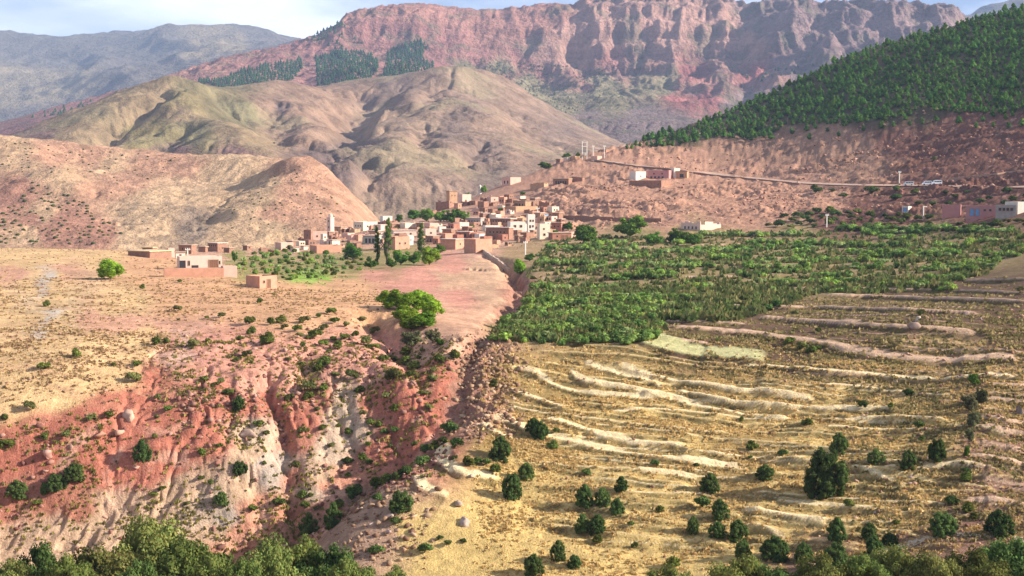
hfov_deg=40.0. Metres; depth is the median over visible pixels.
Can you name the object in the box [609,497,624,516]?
juniper tree
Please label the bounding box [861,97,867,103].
pine tree
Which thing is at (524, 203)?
house
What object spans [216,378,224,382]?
shrub
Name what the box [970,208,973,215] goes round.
door
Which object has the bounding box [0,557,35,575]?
tree
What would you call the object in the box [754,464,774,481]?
juniper tree
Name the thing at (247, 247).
house
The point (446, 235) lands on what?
house
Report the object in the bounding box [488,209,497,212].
house
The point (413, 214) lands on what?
leafy tree
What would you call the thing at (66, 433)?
shrub
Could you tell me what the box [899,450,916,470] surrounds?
juniper tree
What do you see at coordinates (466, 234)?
house
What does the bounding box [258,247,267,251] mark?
house
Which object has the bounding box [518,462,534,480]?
juniper tree
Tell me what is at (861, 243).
orchard tree
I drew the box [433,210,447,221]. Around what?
leafy tree
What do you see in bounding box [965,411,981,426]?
willow tree
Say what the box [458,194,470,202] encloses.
house
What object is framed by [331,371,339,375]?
shrub
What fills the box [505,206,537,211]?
house
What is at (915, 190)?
hedge bush
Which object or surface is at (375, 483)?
shrub
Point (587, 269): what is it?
orchard tree
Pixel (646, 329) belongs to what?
orchard tree
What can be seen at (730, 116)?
pine tree
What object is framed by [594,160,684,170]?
stone wall
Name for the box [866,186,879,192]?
hedge bush
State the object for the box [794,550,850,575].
tree
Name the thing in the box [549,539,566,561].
juniper tree
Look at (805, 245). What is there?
orchard rows
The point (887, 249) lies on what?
orchard tree
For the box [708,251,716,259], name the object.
orchard tree
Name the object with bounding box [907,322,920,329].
boulder
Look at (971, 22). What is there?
pine tree
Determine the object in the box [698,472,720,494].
juniper tree
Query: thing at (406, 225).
house
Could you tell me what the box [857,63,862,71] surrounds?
pine tree
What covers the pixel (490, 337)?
orchard tree
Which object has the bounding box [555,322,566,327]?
orchard tree
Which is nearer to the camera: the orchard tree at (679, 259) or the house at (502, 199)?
the orchard tree at (679, 259)
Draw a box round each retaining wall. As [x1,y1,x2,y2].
[164,267,223,276]
[629,180,670,187]
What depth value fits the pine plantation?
840.87 m
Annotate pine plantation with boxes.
[625,8,1023,148]
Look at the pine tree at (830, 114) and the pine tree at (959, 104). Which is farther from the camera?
the pine tree at (830, 114)
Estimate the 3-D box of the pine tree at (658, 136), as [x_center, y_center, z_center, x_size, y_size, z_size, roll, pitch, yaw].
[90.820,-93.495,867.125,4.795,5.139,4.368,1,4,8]
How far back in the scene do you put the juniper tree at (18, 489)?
178.50 m
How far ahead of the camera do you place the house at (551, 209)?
604.84 m
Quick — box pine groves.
[32,20,813,120]
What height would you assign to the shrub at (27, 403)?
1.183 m
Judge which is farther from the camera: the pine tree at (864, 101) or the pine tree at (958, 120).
the pine tree at (864, 101)
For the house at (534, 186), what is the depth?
711.30 m
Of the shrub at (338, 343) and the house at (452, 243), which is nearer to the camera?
the shrub at (338, 343)
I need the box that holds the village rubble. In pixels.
[334,195,600,254]
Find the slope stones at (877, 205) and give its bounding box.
[550,105,1023,230]
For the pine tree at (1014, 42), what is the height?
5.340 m
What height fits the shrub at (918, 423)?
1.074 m
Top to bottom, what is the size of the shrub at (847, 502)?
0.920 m
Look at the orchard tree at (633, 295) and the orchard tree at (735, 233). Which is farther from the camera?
the orchard tree at (735, 233)
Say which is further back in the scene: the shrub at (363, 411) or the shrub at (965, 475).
the shrub at (363, 411)
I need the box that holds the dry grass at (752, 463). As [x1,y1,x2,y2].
[466,333,1023,575]
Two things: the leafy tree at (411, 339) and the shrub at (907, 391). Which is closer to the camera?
the shrub at (907, 391)
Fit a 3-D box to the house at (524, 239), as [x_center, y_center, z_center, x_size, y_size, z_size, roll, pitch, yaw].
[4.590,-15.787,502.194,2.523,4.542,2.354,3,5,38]
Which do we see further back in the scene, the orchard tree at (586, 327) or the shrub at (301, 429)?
the orchard tree at (586, 327)
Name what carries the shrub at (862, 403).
on the ground at (472, 292)
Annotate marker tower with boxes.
[478,185,481,194]
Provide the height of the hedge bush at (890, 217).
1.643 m
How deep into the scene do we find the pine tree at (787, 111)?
867.30 m
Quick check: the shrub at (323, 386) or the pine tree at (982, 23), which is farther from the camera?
the pine tree at (982, 23)
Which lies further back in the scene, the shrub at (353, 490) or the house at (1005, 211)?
the house at (1005, 211)
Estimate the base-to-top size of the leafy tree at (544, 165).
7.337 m
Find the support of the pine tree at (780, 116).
on the ground at (472, 292)
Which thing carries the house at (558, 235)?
on the ground at (472, 292)
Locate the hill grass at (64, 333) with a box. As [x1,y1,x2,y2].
[0,247,387,418]
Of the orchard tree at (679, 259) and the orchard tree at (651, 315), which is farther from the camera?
the orchard tree at (679, 259)
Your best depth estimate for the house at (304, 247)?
518.32 m
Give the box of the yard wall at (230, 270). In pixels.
[221,265,236,277]
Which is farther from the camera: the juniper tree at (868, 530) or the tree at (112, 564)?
the juniper tree at (868, 530)
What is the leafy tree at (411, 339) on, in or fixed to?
on the ground at (472, 292)
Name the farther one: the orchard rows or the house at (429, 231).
the house at (429, 231)
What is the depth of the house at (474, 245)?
456.90 m
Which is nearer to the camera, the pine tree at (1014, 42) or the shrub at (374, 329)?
the shrub at (374, 329)
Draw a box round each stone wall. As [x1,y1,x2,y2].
[482,249,509,274]
[563,215,661,221]
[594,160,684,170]
[693,173,800,184]
[949,170,1023,179]
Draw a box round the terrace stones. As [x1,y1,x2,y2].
[477,288,1023,572]
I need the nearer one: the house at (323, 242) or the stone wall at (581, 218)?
the house at (323, 242)
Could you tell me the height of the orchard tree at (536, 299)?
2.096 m
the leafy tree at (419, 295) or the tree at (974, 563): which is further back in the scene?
the leafy tree at (419, 295)
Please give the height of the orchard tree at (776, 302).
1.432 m
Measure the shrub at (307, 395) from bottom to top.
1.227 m
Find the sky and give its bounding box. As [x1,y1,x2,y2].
[0,0,1007,38]
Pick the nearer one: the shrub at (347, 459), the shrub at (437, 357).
the shrub at (347, 459)
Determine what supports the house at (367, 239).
on the ground at (472, 292)
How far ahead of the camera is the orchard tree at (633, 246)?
442.73 m
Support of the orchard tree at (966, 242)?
on the ground at (472, 292)
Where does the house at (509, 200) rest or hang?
on the ground at (472, 292)
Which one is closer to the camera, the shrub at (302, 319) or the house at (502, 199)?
the shrub at (302, 319)
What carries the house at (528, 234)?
on the ground at (472, 292)
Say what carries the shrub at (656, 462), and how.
on the ground at (472, 292)
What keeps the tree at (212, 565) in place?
on the ground at (472, 292)
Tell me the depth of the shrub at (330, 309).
232.61 m
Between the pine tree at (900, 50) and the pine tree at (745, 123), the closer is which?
the pine tree at (745, 123)
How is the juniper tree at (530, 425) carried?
on the ground at (472, 292)
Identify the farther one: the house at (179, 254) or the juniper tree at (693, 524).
the house at (179, 254)
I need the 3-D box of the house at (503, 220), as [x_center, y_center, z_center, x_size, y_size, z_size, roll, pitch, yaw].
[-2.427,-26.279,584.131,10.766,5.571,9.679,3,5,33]
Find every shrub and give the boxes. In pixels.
[0,413,7,419]
[0,439,15,446]
[23,400,35,408]
[31,499,42,504]
[36,362,50,367]
[40,432,47,439]
[43,299,50,305]
[60,430,70,436]
[71,348,81,356]
[85,414,97,420]
[103,411,114,415]
[124,372,141,380]
[133,360,141,365]
[148,491,158,495]
[151,336,161,344]
[153,394,161,399]
[162,337,169,342]
[164,405,172,410]
[172,305,182,309]
[187,338,199,344]
[197,447,205,454]
[199,376,207,379]
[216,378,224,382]
[221,388,233,393]
[241,350,252,356]
[244,316,255,322]
[246,326,256,333]
[248,504,257,510]
[252,420,263,425]
[258,331,274,342]
[267,317,275,323]
[271,497,285,503]
[274,314,287,322]
[284,393,294,400]
[290,460,299,467]
[292,325,302,329]
[296,426,306,431]
[297,316,310,322]
[297,489,307,498]
[299,501,309,506]
[301,391,314,399]
[302,380,317,389]
[307,329,323,336]
[312,364,321,370]
[315,355,330,365]
[318,324,328,330]
[318,339,328,344]
[318,424,326,429]
[319,383,328,390]
[325,307,336,312]
[327,442,335,446]
[329,317,340,322]
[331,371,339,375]
[332,340,342,347]
[335,498,343,506]
[340,333,349,338]
[340,456,354,462]
[344,369,358,377]
[344,427,352,434]
[345,483,362,499]
[351,330,359,335]
[354,385,364,392]
[357,452,366,459]
[358,410,367,413]
[360,335,372,343]
[365,458,372,463]
[366,419,375,424]
[366,544,385,552]
[367,343,380,348]
[369,326,379,332]
[369,476,381,488]
[371,493,382,500]
[374,421,381,426]
[378,354,388,360]
[379,429,389,433]
[379,473,391,483]
[382,392,390,397]
[384,368,400,379]
[388,355,397,359]
[389,403,398,411]
[389,471,402,479]
[389,516,402,523]
[391,426,399,431]
[397,464,412,474]
[399,346,410,354]
[400,355,410,363]
[405,371,415,375]
[406,360,420,368]
[414,455,429,464]
[417,542,433,550]
[420,444,431,451]
[424,403,432,408]
[426,374,437,380]
[429,439,439,450]
[434,354,444,361]
[437,436,447,442]
[440,421,458,432]
[450,349,460,358]
[450,437,464,445]
[462,455,474,464]
[474,457,482,463]
[482,458,491,464]
[489,378,497,386]
[489,463,500,471]
[546,439,558,448]
[582,468,590,474]
[592,534,602,542]
[630,541,638,546]
[650,459,659,465]
[655,505,663,511]
[665,556,680,566]
[694,495,710,506]
[746,440,758,449]
[776,449,788,454]
[783,337,795,343]
[796,341,808,348]
[800,418,812,424]
[805,345,817,351]
[843,498,854,505]
[857,400,867,406]
[892,519,899,523]
[901,388,914,394]
[913,420,924,427]
[917,309,925,314]
[944,495,960,503]
[959,471,972,480]
[960,467,971,471]
[961,501,974,511]
[968,511,977,518]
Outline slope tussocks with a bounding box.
[0,339,460,561]
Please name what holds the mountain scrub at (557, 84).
on the red mountain
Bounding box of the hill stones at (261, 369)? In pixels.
[0,249,377,410]
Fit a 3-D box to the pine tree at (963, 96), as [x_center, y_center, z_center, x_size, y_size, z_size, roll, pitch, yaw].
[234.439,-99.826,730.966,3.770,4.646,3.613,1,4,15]
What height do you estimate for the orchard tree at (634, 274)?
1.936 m
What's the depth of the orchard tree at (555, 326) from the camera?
217.19 m
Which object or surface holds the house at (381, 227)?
on the ground at (472, 292)
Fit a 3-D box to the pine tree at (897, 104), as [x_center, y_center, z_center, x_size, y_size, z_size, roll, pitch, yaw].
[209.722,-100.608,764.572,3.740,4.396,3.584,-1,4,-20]
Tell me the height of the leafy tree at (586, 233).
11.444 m
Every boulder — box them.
[43,449,51,458]
[94,431,105,438]
[114,430,124,435]
[121,409,134,422]
[239,429,256,437]
[455,500,462,506]
[459,516,469,526]
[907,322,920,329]
[1016,405,1023,414]
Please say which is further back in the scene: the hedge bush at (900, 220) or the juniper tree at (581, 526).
the hedge bush at (900, 220)
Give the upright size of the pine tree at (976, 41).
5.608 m
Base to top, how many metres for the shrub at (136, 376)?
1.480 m
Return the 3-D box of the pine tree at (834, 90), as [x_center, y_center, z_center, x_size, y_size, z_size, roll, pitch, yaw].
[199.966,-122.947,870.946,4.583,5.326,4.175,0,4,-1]
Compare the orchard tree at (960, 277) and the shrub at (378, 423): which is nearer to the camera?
the shrub at (378, 423)
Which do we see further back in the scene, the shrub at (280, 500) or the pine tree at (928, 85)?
the pine tree at (928, 85)
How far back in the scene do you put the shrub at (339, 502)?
181.77 m
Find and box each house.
[126,249,172,258]
[141,247,156,249]
[166,248,174,257]
[174,251,185,257]
[177,255,221,267]
[178,244,197,253]
[197,246,208,251]
[206,242,227,251]
[222,247,234,252]
[242,245,252,249]
[246,274,276,288]
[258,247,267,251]
[275,242,292,249]
[285,240,298,245]
[290,246,298,252]
[296,241,304,245]
[300,245,308,249]
[304,230,312,240]
[305,240,315,245]
[310,245,340,252]
[313,231,326,239]
[320,240,326,244]
[321,234,326,239]
[325,239,340,244]
[327,231,334,236]
[334,226,345,233]
[341,233,354,238]
[342,228,348,232]
[347,235,354,239]
[349,228,359,232]
[351,234,364,240]
[353,221,376,230]
[362,235,382,243]
[373,224,388,230]
[380,216,391,221]
[384,236,409,249]
[385,223,399,227]
[391,229,415,235]
[394,233,406,235]
[400,223,415,227]
[405,235,412,244]
[423,228,435,234]
[424,223,437,227]
[425,235,439,242]
[433,238,441,243]
[436,201,453,210]
[438,226,445,232]
[439,233,453,237]
[440,238,465,249]
[442,229,455,233]
[446,191,456,202]
[448,223,459,228]
[453,203,461,208]
[453,222,468,227]
[453,234,463,237]
[455,231,473,237]
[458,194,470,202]
[461,226,472,230]
[464,238,491,252]
[466,217,483,224]
[467,228,478,232]
[469,201,477,204]
[469,222,480,226]
[475,234,484,237]
[478,201,488,207]
[479,208,489,212]
[479,213,488,217]
[483,225,499,230]
[485,227,513,239]
[487,197,497,201]
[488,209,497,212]
[489,202,498,205]
[489,218,516,224]
[490,214,500,217]
[492,240,499,244]
[495,211,504,215]
[497,234,507,240]
[499,197,506,202]
[502,177,520,185]
[504,194,512,198]
[505,203,517,205]
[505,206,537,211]
[505,209,513,213]
[507,199,518,202]
[507,221,525,231]
[513,230,521,234]
[513,235,523,240]
[514,201,537,205]
[515,196,525,199]
[517,218,525,221]
[520,232,533,236]
[520,237,529,242]
[526,214,534,231]
[530,183,547,190]
[530,198,539,200]
[533,212,544,217]
[537,224,549,238]
[538,207,546,211]
[538,216,546,223]
[540,201,553,206]
[547,207,558,211]
[547,216,557,220]
[547,232,572,239]
[551,222,564,230]
[552,212,562,218]
[553,178,571,184]
[563,157,570,161]
[571,156,579,159]
[571,177,584,181]
[591,156,601,159]
[629,171,645,179]
[647,170,671,178]
[671,168,679,177]
[676,171,688,178]
[681,221,720,230]
[902,206,911,212]
[942,204,960,219]
[966,205,995,222]
[995,205,1015,218]
[1005,202,1023,214]
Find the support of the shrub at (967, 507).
on the ground at (472, 292)
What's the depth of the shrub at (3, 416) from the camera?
185.02 m
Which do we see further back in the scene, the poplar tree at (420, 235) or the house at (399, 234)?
the house at (399, 234)
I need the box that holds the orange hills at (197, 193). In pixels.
[0,135,379,251]
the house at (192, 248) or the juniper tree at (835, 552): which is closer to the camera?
the juniper tree at (835, 552)
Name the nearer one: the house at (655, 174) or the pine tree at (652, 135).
the house at (655, 174)
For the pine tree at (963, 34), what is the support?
on the ground at (472, 292)
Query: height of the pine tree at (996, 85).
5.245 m
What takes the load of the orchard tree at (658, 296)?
on the ground at (472, 292)
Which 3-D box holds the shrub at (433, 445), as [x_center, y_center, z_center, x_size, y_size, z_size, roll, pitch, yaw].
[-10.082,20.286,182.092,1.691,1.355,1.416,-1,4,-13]
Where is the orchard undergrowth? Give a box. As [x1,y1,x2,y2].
[490,224,1023,343]
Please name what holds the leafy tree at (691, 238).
on the ground at (472, 292)
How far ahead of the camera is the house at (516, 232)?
535.23 m
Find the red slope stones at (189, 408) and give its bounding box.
[0,316,452,555]
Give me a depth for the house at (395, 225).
586.06 m
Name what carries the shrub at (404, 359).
on the ground at (472, 292)
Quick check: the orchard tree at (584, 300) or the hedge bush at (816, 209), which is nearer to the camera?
the orchard tree at (584, 300)
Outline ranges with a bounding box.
[0,0,1023,121]
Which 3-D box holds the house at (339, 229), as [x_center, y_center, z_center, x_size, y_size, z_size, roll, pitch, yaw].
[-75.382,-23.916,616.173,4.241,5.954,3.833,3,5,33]
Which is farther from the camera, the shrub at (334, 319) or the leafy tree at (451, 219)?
the leafy tree at (451, 219)
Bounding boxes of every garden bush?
[261,252,268,257]
[296,266,303,270]
[303,251,310,256]
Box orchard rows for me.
[487,223,1023,345]
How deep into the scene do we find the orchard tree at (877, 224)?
468.65 m
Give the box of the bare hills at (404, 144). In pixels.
[9,66,625,222]
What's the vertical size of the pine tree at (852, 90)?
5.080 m
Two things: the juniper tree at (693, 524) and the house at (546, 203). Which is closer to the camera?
the juniper tree at (693, 524)
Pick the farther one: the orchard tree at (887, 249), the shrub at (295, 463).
the orchard tree at (887, 249)
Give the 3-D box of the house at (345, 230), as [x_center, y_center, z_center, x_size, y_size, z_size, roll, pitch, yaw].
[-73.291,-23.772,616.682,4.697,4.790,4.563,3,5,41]
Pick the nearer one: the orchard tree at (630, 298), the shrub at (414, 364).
the shrub at (414, 364)
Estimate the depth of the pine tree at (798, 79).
942.29 m
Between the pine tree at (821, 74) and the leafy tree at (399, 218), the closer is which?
the leafy tree at (399, 218)
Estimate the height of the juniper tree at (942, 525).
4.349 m
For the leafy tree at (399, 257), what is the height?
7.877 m
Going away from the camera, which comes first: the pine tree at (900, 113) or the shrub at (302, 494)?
the shrub at (302, 494)
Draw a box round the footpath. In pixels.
[883,532,1022,552]
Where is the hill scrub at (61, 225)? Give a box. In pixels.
[0,142,345,244]
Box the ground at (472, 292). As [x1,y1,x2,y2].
[0,10,1023,575]
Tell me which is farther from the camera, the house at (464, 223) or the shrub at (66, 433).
the house at (464, 223)
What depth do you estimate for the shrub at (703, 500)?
161.87 m
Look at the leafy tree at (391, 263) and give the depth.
369.44 m
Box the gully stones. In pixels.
[329,328,529,568]
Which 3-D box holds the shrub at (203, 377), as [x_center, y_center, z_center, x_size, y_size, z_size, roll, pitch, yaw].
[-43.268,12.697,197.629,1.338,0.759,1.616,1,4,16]
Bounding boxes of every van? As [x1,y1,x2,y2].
[903,181,913,185]
[922,181,931,184]
[931,180,941,183]
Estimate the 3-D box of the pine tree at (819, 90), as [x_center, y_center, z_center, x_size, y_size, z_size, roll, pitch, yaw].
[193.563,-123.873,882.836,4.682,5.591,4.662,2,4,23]
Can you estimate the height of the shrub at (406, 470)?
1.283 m
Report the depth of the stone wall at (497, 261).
429.20 m
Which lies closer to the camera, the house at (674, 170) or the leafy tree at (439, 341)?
the leafy tree at (439, 341)
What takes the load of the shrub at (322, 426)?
on the ground at (472, 292)
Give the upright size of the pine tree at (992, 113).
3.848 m
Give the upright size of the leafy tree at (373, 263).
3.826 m
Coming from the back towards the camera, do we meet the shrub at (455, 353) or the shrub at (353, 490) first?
the shrub at (455, 353)
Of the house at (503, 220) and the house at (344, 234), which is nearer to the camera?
the house at (344, 234)
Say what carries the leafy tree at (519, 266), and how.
on the ground at (472, 292)
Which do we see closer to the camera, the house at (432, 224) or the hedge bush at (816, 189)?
the house at (432, 224)
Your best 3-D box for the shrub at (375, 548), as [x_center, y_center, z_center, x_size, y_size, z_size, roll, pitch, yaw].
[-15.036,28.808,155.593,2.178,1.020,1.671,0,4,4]
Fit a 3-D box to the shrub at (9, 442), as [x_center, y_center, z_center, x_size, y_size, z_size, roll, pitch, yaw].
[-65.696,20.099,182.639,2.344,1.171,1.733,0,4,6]
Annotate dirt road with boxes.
[592,160,1023,186]
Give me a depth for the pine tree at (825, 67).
942.07 m
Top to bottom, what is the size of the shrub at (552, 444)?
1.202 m
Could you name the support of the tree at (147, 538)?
on the ground at (472, 292)
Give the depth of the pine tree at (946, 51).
847.90 m
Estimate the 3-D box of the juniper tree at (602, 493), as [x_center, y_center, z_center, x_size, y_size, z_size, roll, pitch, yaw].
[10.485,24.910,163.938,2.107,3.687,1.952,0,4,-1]
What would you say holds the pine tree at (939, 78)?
on the ground at (472, 292)
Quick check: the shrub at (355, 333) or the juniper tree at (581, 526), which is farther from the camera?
the shrub at (355, 333)
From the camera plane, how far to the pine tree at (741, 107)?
918.12 m
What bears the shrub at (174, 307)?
on the ground at (472, 292)
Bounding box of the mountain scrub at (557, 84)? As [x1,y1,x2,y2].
[476,57,632,112]
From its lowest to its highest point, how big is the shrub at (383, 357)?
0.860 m
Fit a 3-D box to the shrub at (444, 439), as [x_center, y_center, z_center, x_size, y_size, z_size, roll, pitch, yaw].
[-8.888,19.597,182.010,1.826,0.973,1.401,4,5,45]
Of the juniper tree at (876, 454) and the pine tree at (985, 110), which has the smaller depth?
the juniper tree at (876, 454)
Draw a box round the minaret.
[326,213,334,230]
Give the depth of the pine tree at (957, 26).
913.22 m
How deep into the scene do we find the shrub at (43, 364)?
194.98 m
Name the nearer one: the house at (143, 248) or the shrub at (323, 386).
the shrub at (323, 386)
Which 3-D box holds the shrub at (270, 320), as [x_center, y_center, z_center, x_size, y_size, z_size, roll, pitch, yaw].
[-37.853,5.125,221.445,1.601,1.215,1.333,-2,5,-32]
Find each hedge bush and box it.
[773,219,785,225]
[791,211,802,215]
[800,215,810,218]
[803,211,814,214]
[804,218,816,222]
[812,187,822,192]
[812,207,821,212]
[824,217,834,224]
[825,205,834,212]
[829,209,841,214]
[846,214,856,217]
[864,211,875,215]
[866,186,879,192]
[883,216,897,219]
[889,193,901,198]
[892,185,899,189]
[895,218,905,222]
[902,212,911,216]
[910,188,919,192]
[914,214,922,219]
[924,214,933,218]
[974,198,985,202]
[986,221,998,226]
[1001,186,1012,191]
[1008,195,1017,199]
[1011,218,1023,221]
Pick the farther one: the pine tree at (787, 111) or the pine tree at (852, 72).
the pine tree at (852, 72)
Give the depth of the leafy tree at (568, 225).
542.01 m
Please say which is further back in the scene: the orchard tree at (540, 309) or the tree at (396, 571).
the orchard tree at (540, 309)
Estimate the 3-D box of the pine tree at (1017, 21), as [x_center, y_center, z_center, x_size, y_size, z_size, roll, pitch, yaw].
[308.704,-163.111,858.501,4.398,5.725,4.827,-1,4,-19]
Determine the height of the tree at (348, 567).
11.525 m
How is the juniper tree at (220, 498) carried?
on the ground at (472, 292)
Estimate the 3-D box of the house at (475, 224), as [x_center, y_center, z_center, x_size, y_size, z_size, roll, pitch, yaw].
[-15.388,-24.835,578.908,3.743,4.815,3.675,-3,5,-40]
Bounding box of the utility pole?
[582,141,587,159]
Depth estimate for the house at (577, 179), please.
719.83 m
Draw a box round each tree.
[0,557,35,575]
[2,539,59,575]
[4,479,28,499]
[40,482,48,494]
[45,472,68,492]
[45,551,98,575]
[63,462,86,482]
[71,544,149,575]
[96,258,125,279]
[109,513,189,575]
[116,558,163,575]
[131,438,152,462]
[151,534,235,575]
[188,551,236,575]
[213,491,229,506]
[223,554,265,575]
[231,250,237,261]
[232,395,246,411]
[232,460,248,475]
[237,532,305,575]
[282,533,324,575]
[293,542,359,575]
[297,512,318,534]
[323,502,342,530]
[327,555,375,575]
[342,245,362,258]
[365,260,377,267]
[370,225,381,264]
[374,290,389,301]
[379,217,393,264]
[380,564,407,575]
[381,289,417,308]
[386,259,396,267]
[388,489,413,514]
[390,305,419,318]
[393,249,408,264]
[395,214,402,221]
[399,313,423,330]
[400,331,422,346]
[407,210,419,219]
[408,251,421,262]
[408,289,432,309]
[413,310,436,326]
[417,222,427,254]
[418,208,434,220]
[420,246,441,264]
[420,295,445,315]
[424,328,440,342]
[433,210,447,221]
[434,244,445,252]
[434,338,443,344]
[446,208,460,217]
[447,216,454,222]
[459,211,469,219]
[481,185,486,191]
[488,334,496,340]
[488,435,511,462]
[498,315,510,323]
[498,332,512,340]
[499,329,511,333]
[501,473,522,500]
[513,259,525,274]
[513,329,525,334]
[516,320,529,326]
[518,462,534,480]
[523,553,544,575]
[524,253,535,260]
[525,303,534,308]
[525,417,537,433]
[526,295,534,303]
[531,295,544,303]
[531,421,549,440]
[535,306,546,312]
[537,162,551,167]
[539,280,551,288]
[544,292,562,301]
[546,321,559,329]
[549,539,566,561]
[550,295,563,301]
[551,301,564,307]
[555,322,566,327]
[563,221,573,229]
[563,295,574,300]
[565,316,577,321]
[566,554,581,568]
[567,299,578,304]
[568,308,577,313]
[573,224,597,241]
[574,513,591,533]
[575,297,588,304]
[575,483,593,509]
[576,334,588,342]
[582,325,593,330]
[584,266,591,272]
[584,305,593,309]
[584,332,593,337]
[587,513,605,535]
[590,316,600,321]
[591,242,601,248]
[591,323,601,331]
[593,319,600,325]
[594,486,610,507]
[597,296,609,301]
[601,334,612,342]
[605,309,620,316]
[608,333,618,340]
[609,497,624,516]
[610,273,621,278]
[611,215,647,236]
[611,304,621,311]
[611,313,620,319]
[611,325,625,329]
[611,329,623,334]
[613,476,629,491]
[618,253,626,258]
[618,294,626,301]
[619,338,631,344]
[623,327,633,332]
[625,296,633,301]
[626,316,640,320]
[628,332,638,342]
[629,293,640,300]
[629,318,642,326]
[630,243,637,249]
[631,270,639,277]
[634,293,652,300]
[636,333,646,340]
[637,250,648,256]
[641,327,650,334]
[643,331,653,339]
[644,231,664,243]
[644,312,656,319]
[646,271,653,277]
[646,306,656,310]
[646,562,692,575]
[650,131,654,139]
[650,329,661,336]
[651,293,662,298]
[653,320,665,325]
[655,132,662,139]
[656,299,665,304]
[657,138,662,144]
[666,228,689,241]
[670,132,676,139]
[674,257,684,262]
[683,134,688,141]
[684,233,699,243]
[686,515,699,534]
[692,133,698,141]
[695,121,701,128]
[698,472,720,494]
[701,117,707,124]
[702,243,715,248]
[704,552,764,575]
[707,521,727,537]
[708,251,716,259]
[710,121,716,127]
[711,498,729,521]
[712,129,718,136]
[726,123,732,131]
[726,518,748,542]
[728,113,732,119]
[731,229,740,236]
[734,127,740,133]
[734,539,752,559]
[738,103,744,110]
[741,259,753,266]
[742,109,747,116]
[742,120,748,128]
[743,131,748,138]
[749,561,799,575]
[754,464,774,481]
[759,535,790,562]
[761,129,766,136]
[768,132,774,138]
[770,103,776,111]
[771,88,776,95]
[771,299,781,305]
[776,111,783,118]
[784,106,790,113]
[788,96,794,103]
[793,113,798,120]
[793,541,813,561]
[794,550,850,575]
[795,76,801,83]
[796,109,801,116]
[798,260,808,266]
[800,116,806,122]
[801,73,807,81]
[802,446,849,500]
[803,123,809,130]
[803,261,810,267]
[809,116,815,124]
[817,86,821,94]
[818,70,824,77]
[822,113,827,121]
[823,63,828,70]
[823,541,849,567]
[826,516,847,543]
[827,110,832,117]
[828,432,848,455]
[829,96,836,104]
[831,85,838,93]
[832,116,838,122]
[835,98,841,106]
[835,242,845,246]
[838,76,844,84]
[839,553,894,575]
[840,117,846,125]
[841,60,847,68]
[846,101,852,108]
[847,52,854,60]
[848,69,854,76]
[849,86,856,93]
[854,57,861,63]
[854,99,860,105]
[856,239,866,246]
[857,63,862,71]
[860,522,877,539]
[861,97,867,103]
[861,114,868,121]
[861,254,871,261]
[864,534,883,556]
[866,448,886,464]
[868,89,875,96]
[869,543,925,575]
[870,62,876,70]
[870,95,875,102]
[872,222,881,229]
[872,260,882,268]
[876,90,882,97]
[878,120,884,127]
[879,46,885,52]
[880,105,885,111]
[881,113,887,120]
[881,532,898,546]
[883,246,891,252]
[884,72,889,78]
[885,37,889,44]
[888,81,893,87]
[888,240,898,246]
[891,250,899,255]
[893,71,898,78]
[893,83,898,90]
[894,93,901,99]
[894,99,900,106]
[897,46,904,53]
[898,109,903,115]
[899,239,907,245]
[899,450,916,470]
[904,85,911,92]
[905,550,965,575]
[906,63,911,71]
[907,77,913,83]
[907,234,916,239]
[908,41,913,47]
[910,55,915,62]
[911,94,917,101]
[915,78,921,84]
[920,48,925,56]
[923,40,929,48]
[924,223,932,228]
[925,80,931,87]
[927,98,933,106]
[927,273,939,278]
[927,438,946,462]
[927,511,958,538]
[930,260,941,265]
[933,97,938,104]
[935,55,941,62]
[935,74,942,82]
[941,75,947,82]
[942,103,948,109]
[943,34,948,42]
[943,47,949,55]
[943,66,950,73]
[943,545,1012,575]
[945,87,951,93]
[948,29,954,37]
[948,284,957,289]
[953,35,960,43]
[954,20,960,28]
[954,100,961,108]
[955,115,962,122]
[956,273,965,280]
[959,44,964,51]
[959,393,977,410]
[960,31,965,37]
[960,92,966,99]
[960,257,970,262]
[963,227,972,233]
[963,239,971,245]
[963,445,969,455]
[964,427,974,441]
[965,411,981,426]
[967,18,974,25]
[967,73,973,80]
[968,374,979,383]
[970,60,976,66]
[971,41,977,48]
[972,25,977,33]
[972,77,977,84]
[974,37,979,45]
[975,95,981,102]
[975,387,987,403]
[976,536,1023,575]
[979,84,985,90]
[980,19,985,26]
[981,106,988,112]
[983,508,1016,538]
[985,41,991,48]
[989,109,996,115]
[990,37,995,44]
[992,30,997,37]
[992,80,999,88]
[992,95,998,102]
[998,81,1004,88]
[1000,107,1006,113]
[1002,3,1007,11]
[1002,9,1008,16]
[1003,92,1008,99]
[1006,11,1012,18]
[1006,34,1012,40]
[1009,27,1015,35]
[1009,105,1015,111]
[1010,37,1017,45]
[1015,16,1019,25]
[1016,10,1023,18]
[1018,118,1023,125]
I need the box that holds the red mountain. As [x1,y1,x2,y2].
[0,0,969,143]
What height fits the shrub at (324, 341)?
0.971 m
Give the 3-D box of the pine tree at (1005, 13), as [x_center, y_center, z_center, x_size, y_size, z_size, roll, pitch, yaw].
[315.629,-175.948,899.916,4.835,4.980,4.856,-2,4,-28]
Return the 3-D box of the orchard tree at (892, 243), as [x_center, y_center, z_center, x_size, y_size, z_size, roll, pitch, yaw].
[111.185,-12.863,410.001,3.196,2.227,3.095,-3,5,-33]
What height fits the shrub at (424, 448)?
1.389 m
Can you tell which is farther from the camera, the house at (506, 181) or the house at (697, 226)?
the house at (506, 181)
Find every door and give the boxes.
[208,259,218,267]
[267,279,270,287]
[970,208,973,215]
[975,208,979,215]

